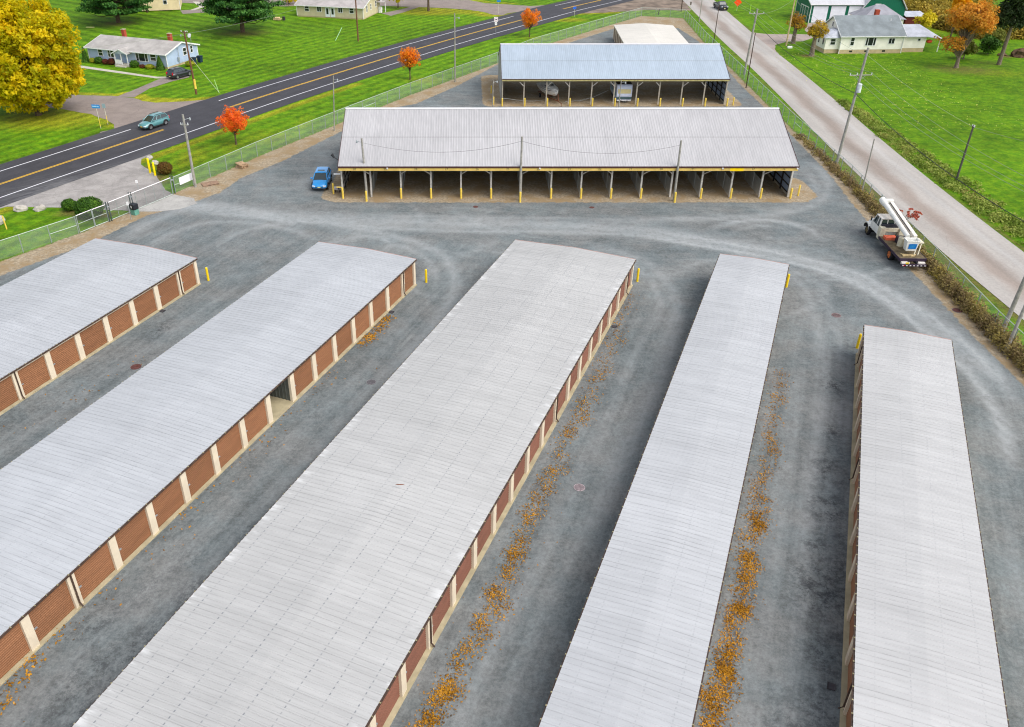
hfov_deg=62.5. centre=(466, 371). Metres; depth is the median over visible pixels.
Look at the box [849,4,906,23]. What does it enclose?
shed
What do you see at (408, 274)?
roll up door
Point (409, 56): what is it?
ornamental tree
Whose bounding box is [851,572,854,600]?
roll up door
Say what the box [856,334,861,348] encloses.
bollard
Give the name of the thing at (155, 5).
house
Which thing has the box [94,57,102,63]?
garden shrub
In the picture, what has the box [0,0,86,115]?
maple tree
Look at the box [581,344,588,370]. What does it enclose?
roll up door
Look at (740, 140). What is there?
open shed
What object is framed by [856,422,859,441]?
roll up door
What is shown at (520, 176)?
utility pole
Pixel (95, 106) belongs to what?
road sign
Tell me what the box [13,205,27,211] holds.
boulder
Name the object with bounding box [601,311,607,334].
roll up door
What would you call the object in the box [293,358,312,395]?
roll up door
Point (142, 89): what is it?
driveway
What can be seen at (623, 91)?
front window
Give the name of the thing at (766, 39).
driveway
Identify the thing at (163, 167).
round shrub
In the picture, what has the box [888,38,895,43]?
window
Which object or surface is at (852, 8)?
overhead door
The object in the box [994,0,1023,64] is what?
spruce tree
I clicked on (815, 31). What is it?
crab apple tree
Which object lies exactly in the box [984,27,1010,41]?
bush
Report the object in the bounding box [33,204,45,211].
boulder
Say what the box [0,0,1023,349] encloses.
lawn
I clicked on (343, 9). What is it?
house
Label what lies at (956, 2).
poplar tree
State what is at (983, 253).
side road
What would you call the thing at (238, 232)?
gravel yard
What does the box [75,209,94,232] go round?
gate
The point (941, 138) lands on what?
overhead wire
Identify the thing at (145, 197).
gate
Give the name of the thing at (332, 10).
door
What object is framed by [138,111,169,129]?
moving car
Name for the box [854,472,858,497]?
roll up door
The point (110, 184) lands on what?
entry drive
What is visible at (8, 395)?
roll up door
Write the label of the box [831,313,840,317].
drain cover
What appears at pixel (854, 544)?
roll up door
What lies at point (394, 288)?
roll up door
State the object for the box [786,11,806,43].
crab apple tree
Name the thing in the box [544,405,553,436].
roll up door
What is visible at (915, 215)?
sumac
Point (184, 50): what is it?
window
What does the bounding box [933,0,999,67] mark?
oak tree
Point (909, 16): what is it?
shed
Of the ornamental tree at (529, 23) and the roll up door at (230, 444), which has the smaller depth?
the roll up door at (230, 444)
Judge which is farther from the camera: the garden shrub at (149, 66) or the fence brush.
the garden shrub at (149, 66)
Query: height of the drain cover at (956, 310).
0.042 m
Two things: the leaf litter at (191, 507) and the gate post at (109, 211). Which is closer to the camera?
the leaf litter at (191, 507)
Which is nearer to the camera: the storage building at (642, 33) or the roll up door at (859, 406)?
the roll up door at (859, 406)
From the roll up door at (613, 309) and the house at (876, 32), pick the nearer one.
the roll up door at (613, 309)
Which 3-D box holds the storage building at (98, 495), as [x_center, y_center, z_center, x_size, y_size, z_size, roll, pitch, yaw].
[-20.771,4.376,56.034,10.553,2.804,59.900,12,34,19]
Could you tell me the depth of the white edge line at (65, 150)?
112.54 m
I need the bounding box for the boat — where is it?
[536,81,558,95]
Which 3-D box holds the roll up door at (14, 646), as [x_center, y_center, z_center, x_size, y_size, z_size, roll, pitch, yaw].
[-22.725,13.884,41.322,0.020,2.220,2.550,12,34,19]
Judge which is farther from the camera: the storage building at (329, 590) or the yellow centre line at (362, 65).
the yellow centre line at (362, 65)
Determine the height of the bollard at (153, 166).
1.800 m
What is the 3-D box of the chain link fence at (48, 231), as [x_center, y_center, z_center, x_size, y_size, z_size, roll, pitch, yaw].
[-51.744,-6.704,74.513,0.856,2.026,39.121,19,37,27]
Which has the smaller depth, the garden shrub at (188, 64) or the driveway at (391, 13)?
the garden shrub at (188, 64)
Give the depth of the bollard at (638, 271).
78.60 m
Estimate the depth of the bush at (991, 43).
161.67 m
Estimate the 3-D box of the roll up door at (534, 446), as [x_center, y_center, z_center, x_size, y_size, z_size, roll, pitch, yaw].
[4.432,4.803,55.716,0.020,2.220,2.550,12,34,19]
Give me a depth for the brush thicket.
193.15 m
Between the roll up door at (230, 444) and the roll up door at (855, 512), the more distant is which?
the roll up door at (230, 444)
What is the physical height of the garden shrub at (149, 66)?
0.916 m
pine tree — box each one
[74,0,153,22]
[197,0,288,32]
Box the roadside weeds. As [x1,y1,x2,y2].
[836,98,1023,244]
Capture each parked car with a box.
[166,66,190,78]
[310,167,331,188]
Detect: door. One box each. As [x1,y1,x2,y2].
[0,376,18,411]
[0,623,29,678]
[17,356,49,394]
[28,581,74,641]
[50,337,79,374]
[74,543,114,599]
[79,320,106,355]
[107,303,132,337]
[115,509,150,560]
[133,289,156,321]
[152,477,183,527]
[157,274,178,305]
[180,263,196,291]
[185,449,214,495]
[216,424,241,467]
[244,400,267,441]
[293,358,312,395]
[315,339,332,374]
[325,7,329,16]
[330,7,334,16]
[336,322,351,355]
[355,305,369,338]
[372,290,385,321]
[375,676,399,726]
[389,276,400,305]
[404,265,412,291]
[405,627,425,681]
[432,585,449,635]
[456,547,471,593]
[477,514,490,556]
[496,483,508,522]
[513,455,524,492]
[529,429,539,463]
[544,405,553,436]
[557,383,566,413]
[569,363,577,391]
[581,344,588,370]
[591,326,598,352]
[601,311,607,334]
[611,295,616,316]
[619,281,624,302]
[811,6,828,22]
[829,6,846,17]
[846,704,850,726]
[847,653,852,692]
[848,6,861,14]
[849,611,853,645]
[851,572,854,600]
[852,534,856,562]
[853,502,857,528]
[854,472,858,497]
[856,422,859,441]
[857,398,860,417]
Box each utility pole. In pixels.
[180,31,196,94]
[180,114,196,186]
[333,76,337,130]
[355,0,358,40]
[356,138,367,198]
[454,13,459,81]
[519,136,522,191]
[673,140,681,200]
[743,9,763,74]
[745,33,755,87]
[785,0,794,45]
[835,47,871,163]
[860,139,874,194]
[956,124,974,177]
[1000,277,1023,331]
[1004,305,1023,350]
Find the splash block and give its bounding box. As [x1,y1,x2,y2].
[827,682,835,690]
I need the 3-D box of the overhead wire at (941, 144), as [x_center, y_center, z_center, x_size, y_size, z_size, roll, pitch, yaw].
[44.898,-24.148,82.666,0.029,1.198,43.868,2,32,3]
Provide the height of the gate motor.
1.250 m
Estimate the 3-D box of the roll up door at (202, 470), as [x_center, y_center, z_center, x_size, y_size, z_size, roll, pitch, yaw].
[-16.873,6.367,53.237,0.090,2.220,2.550,12,34,19]
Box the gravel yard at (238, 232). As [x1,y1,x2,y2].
[0,16,1023,726]
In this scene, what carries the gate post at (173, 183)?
on the gravel yard at (238, 232)
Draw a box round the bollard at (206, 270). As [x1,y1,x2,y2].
[205,267,209,280]
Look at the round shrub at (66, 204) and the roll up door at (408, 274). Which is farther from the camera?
the round shrub at (66, 204)
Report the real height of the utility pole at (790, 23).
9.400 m
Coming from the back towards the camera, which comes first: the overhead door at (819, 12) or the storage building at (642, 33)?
the overhead door at (819, 12)
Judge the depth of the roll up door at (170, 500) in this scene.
50.91 m
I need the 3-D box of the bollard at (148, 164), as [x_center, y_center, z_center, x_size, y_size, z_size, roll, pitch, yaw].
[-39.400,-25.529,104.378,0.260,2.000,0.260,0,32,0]
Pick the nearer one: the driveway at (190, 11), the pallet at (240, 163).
the pallet at (240, 163)
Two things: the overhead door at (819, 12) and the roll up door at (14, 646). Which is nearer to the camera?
the roll up door at (14, 646)
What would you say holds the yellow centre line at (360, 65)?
on the road at (203, 113)
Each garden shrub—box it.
[82,47,88,62]
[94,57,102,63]
[107,58,114,64]
[129,60,138,67]
[145,64,154,69]
[156,56,165,70]
[185,60,194,65]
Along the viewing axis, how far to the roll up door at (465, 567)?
46.43 m
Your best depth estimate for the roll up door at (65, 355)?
65.39 m
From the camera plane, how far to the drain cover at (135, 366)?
66.21 m
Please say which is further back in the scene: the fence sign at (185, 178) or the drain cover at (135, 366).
the fence sign at (185, 178)
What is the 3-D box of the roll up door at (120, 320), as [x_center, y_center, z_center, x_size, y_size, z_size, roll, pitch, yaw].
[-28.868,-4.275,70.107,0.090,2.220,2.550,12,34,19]
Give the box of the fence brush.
[793,133,1023,377]
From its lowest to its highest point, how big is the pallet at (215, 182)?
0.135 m
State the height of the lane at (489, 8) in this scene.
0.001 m
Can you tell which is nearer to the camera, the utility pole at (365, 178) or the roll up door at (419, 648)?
the roll up door at (419, 648)
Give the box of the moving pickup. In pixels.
[713,1,727,9]
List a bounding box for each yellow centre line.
[0,129,162,183]
[0,130,161,184]
[230,20,518,106]
[232,19,523,106]
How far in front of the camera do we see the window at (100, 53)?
156.23 m
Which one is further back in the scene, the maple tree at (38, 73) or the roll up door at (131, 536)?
the maple tree at (38, 73)
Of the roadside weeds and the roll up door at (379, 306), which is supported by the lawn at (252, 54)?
the roadside weeds
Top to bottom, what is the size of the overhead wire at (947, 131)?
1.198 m
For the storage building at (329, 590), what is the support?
on the gravel yard at (238, 232)
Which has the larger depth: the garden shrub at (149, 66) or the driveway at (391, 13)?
the driveway at (391, 13)
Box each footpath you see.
[81,66,165,77]
[192,2,203,9]
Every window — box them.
[97,49,103,55]
[135,53,148,61]
[149,54,156,61]
[182,47,186,55]
[618,89,630,93]
[830,38,836,44]
[849,37,855,45]
[864,37,876,45]
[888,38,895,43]
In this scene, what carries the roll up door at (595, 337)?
in the storage building at (329, 590)
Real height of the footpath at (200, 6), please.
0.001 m
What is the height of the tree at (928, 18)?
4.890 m
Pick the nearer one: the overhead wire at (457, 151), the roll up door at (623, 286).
the roll up door at (623, 286)
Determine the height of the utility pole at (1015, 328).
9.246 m
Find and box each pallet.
[201,182,211,186]
[209,180,218,184]
[235,161,246,165]
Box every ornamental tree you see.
[215,105,249,144]
[397,47,420,79]
[521,8,541,36]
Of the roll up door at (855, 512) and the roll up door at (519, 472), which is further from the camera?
the roll up door at (519, 472)
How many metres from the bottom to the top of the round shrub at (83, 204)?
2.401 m
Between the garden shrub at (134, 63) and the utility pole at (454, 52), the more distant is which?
the garden shrub at (134, 63)
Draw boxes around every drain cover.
[130,364,141,369]
[366,379,375,384]
[573,483,585,491]
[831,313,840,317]
[952,308,962,312]
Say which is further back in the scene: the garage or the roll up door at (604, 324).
the garage
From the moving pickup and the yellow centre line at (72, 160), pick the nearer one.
the yellow centre line at (72, 160)
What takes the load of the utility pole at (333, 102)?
on the lawn at (252, 54)
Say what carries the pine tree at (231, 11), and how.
on the lawn at (252, 54)
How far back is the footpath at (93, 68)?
150.25 m
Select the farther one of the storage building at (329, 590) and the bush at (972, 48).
the bush at (972, 48)
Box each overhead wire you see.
[186,0,323,33]
[365,141,520,151]
[750,12,846,71]
[756,23,853,92]
[759,16,856,72]
[856,94,1023,221]
[857,79,1022,190]
[858,73,1022,185]
[870,57,970,125]
[872,73,1019,173]
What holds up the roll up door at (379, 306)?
in the storage building at (98, 495)
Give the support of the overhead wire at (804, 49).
attached to the utility pole at (749, 48)
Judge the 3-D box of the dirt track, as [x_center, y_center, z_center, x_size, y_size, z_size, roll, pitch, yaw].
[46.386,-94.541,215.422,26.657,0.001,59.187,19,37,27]
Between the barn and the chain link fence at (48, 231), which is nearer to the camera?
the chain link fence at (48, 231)
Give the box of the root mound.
[1010,48,1023,57]
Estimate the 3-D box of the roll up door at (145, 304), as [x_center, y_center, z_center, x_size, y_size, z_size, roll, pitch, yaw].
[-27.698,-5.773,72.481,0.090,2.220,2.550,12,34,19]
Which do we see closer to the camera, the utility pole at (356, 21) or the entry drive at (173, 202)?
the entry drive at (173, 202)
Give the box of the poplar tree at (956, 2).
[946,0,972,49]
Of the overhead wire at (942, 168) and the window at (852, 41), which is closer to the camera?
the overhead wire at (942, 168)
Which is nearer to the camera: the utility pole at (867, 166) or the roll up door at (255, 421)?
the roll up door at (255, 421)
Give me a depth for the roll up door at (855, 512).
50.72 m
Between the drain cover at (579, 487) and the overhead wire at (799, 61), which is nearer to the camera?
the drain cover at (579, 487)
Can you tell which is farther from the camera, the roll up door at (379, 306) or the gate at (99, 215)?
the gate at (99, 215)
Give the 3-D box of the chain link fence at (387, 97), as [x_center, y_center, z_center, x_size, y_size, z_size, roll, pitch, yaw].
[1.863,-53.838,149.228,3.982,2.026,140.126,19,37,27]
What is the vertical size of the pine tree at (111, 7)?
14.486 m
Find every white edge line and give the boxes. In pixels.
[0,0,619,197]
[1,129,130,170]
[219,16,512,100]
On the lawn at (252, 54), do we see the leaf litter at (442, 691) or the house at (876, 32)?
the house at (876, 32)
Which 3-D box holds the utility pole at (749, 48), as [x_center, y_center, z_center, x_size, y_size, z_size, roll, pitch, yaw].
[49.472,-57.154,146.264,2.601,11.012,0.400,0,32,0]
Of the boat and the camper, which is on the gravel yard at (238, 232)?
the camper
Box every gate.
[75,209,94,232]
[91,204,108,225]
[108,178,172,220]
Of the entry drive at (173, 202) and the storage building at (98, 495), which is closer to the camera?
the storage building at (98, 495)
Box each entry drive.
[0,153,171,210]
[139,194,196,211]
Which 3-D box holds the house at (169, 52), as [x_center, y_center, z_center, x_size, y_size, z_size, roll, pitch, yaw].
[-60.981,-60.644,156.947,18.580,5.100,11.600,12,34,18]
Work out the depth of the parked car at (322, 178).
99.74 m
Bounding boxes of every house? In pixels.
[83,28,199,68]
[142,0,181,10]
[294,0,385,19]
[815,9,941,53]
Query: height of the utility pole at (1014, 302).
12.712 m
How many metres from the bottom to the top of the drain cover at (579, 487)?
0.047 m
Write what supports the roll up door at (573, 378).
in the storage building at (329, 590)
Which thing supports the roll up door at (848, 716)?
in the storage building at (920, 646)
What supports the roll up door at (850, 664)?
in the storage building at (920, 646)
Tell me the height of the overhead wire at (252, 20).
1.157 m
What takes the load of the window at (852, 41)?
in the house at (876, 32)
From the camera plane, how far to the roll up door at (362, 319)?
70.03 m
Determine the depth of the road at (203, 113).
130.99 m
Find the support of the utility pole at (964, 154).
on the lawn at (252, 54)
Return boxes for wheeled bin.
[196,55,202,61]
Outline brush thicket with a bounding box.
[904,0,1023,39]
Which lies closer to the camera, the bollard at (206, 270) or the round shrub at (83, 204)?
the bollard at (206, 270)
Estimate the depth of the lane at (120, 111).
130.57 m
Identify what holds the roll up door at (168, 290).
in the storage building at (61, 315)
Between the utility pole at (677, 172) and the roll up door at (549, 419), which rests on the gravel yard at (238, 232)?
the utility pole at (677, 172)
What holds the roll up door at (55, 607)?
in the storage building at (98, 495)
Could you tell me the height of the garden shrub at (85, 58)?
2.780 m
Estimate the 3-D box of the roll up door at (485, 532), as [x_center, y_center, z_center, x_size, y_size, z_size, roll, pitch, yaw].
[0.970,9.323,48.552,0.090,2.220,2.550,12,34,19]
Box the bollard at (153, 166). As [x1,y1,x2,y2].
[152,162,155,175]
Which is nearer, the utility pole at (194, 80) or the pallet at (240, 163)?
the pallet at (240, 163)
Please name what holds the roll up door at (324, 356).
in the storage building at (98, 495)
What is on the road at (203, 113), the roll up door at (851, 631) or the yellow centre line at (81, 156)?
the yellow centre line at (81, 156)
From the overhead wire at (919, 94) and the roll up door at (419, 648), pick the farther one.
the overhead wire at (919, 94)
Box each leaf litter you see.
[0,315,395,721]
[405,293,636,726]
[693,368,793,726]
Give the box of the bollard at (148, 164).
[146,158,150,172]
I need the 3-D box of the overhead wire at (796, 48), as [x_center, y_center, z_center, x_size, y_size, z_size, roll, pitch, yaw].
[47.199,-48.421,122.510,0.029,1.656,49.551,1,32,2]
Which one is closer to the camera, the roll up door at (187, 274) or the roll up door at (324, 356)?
the roll up door at (324, 356)
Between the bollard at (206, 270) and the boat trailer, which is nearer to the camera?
the bollard at (206, 270)
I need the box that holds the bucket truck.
[864,197,926,266]
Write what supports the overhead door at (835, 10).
in the garage
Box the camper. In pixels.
[610,81,632,102]
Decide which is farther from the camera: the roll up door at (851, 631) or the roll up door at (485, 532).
the roll up door at (485, 532)
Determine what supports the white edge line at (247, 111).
on the road at (203, 113)
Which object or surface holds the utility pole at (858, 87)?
on the lawn at (252, 54)
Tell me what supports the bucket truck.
on the gravel yard at (238, 232)
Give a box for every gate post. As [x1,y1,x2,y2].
[105,202,112,221]
[169,175,175,193]
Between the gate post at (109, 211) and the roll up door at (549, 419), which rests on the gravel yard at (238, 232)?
the gate post at (109, 211)
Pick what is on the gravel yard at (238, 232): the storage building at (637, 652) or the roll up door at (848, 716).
the storage building at (637, 652)
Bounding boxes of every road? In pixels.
[0,0,632,206]
[683,0,1023,319]
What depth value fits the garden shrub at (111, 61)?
154.90 m
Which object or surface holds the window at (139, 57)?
in the house at (169, 52)
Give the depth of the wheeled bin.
156.80 m
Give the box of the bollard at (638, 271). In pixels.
[636,268,639,281]
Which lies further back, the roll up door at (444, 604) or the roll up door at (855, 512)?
the roll up door at (855, 512)
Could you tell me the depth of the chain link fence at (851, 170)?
107.01 m
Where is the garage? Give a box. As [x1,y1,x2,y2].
[795,0,864,22]
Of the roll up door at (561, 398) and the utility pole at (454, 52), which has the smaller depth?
the roll up door at (561, 398)
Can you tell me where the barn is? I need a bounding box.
[860,0,906,16]
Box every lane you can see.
[13,95,201,132]
[182,0,543,14]
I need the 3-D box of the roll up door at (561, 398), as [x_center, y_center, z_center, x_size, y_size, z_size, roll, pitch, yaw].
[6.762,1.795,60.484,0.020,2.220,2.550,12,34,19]
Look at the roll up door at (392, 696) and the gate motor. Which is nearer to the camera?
the roll up door at (392, 696)
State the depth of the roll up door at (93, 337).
67.78 m
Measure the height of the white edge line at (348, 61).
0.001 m
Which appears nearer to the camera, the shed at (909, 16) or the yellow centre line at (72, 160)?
the yellow centre line at (72, 160)
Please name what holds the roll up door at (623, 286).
in the storage building at (329, 590)
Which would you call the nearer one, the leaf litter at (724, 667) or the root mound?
the leaf litter at (724, 667)
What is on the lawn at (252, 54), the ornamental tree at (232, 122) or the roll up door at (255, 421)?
the ornamental tree at (232, 122)
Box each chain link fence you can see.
[0,216,78,252]
[173,7,641,191]
[684,9,1023,342]
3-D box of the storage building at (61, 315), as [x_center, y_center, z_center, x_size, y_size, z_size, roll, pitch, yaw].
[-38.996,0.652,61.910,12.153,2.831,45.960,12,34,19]
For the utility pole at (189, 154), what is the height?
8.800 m
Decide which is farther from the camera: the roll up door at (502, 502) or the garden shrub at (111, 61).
the garden shrub at (111, 61)
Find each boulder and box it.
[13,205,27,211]
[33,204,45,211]
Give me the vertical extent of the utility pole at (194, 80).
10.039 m
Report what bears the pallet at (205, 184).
on the gravel yard at (238, 232)
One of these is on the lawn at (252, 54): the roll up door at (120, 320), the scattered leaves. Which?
the scattered leaves
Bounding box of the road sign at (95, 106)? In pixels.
[91,104,100,127]
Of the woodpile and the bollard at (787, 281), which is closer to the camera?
the bollard at (787, 281)
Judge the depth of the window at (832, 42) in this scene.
162.73 m
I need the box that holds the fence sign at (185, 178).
[179,173,192,184]
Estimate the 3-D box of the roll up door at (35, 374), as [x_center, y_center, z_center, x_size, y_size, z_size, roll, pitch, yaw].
[-32.357,0.243,62.944,0.090,2.220,2.550,12,34,19]
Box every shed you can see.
[337,107,799,196]
[498,43,729,103]
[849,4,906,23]
[903,11,923,23]
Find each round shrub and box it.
[60,198,75,210]
[73,196,104,219]
[156,161,172,174]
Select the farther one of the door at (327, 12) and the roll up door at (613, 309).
the door at (327, 12)
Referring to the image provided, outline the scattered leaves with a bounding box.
[776,53,1011,129]
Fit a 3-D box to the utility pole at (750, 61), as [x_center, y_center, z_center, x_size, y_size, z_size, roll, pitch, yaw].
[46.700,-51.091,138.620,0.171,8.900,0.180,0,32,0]
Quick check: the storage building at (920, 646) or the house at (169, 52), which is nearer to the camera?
the storage building at (920, 646)
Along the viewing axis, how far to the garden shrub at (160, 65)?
151.30 m
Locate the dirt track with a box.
[581,0,690,13]
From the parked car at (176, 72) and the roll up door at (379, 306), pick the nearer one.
the roll up door at (379, 306)
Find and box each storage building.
[0,238,200,415]
[0,242,416,685]
[71,240,635,726]
[537,254,789,726]
[613,23,687,42]
[838,325,1009,726]
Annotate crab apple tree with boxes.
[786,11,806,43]
[804,19,829,55]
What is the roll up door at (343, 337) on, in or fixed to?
in the storage building at (98, 495)
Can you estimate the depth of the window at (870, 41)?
162.56 m
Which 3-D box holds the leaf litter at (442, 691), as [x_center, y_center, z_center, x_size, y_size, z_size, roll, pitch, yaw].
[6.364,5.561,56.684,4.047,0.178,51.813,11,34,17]
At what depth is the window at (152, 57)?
152.48 m
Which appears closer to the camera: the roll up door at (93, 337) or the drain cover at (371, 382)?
the drain cover at (371, 382)
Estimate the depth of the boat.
133.20 m
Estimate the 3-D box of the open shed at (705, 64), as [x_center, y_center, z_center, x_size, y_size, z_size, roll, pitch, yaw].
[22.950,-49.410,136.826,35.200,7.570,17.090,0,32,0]
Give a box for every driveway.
[119,75,188,96]
[180,9,203,13]
[382,7,417,15]
[754,23,815,53]
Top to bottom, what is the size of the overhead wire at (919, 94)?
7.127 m
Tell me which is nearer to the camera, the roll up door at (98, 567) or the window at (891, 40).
the roll up door at (98, 567)
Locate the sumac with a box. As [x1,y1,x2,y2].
[899,208,922,220]
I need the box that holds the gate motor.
[129,202,138,215]
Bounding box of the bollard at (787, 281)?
[785,274,789,287]
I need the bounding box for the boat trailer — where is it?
[538,91,561,104]
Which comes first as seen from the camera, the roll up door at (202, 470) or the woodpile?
the roll up door at (202, 470)
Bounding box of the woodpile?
[273,16,284,20]
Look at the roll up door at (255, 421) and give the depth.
58.09 m
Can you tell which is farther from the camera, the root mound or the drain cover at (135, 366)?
the root mound

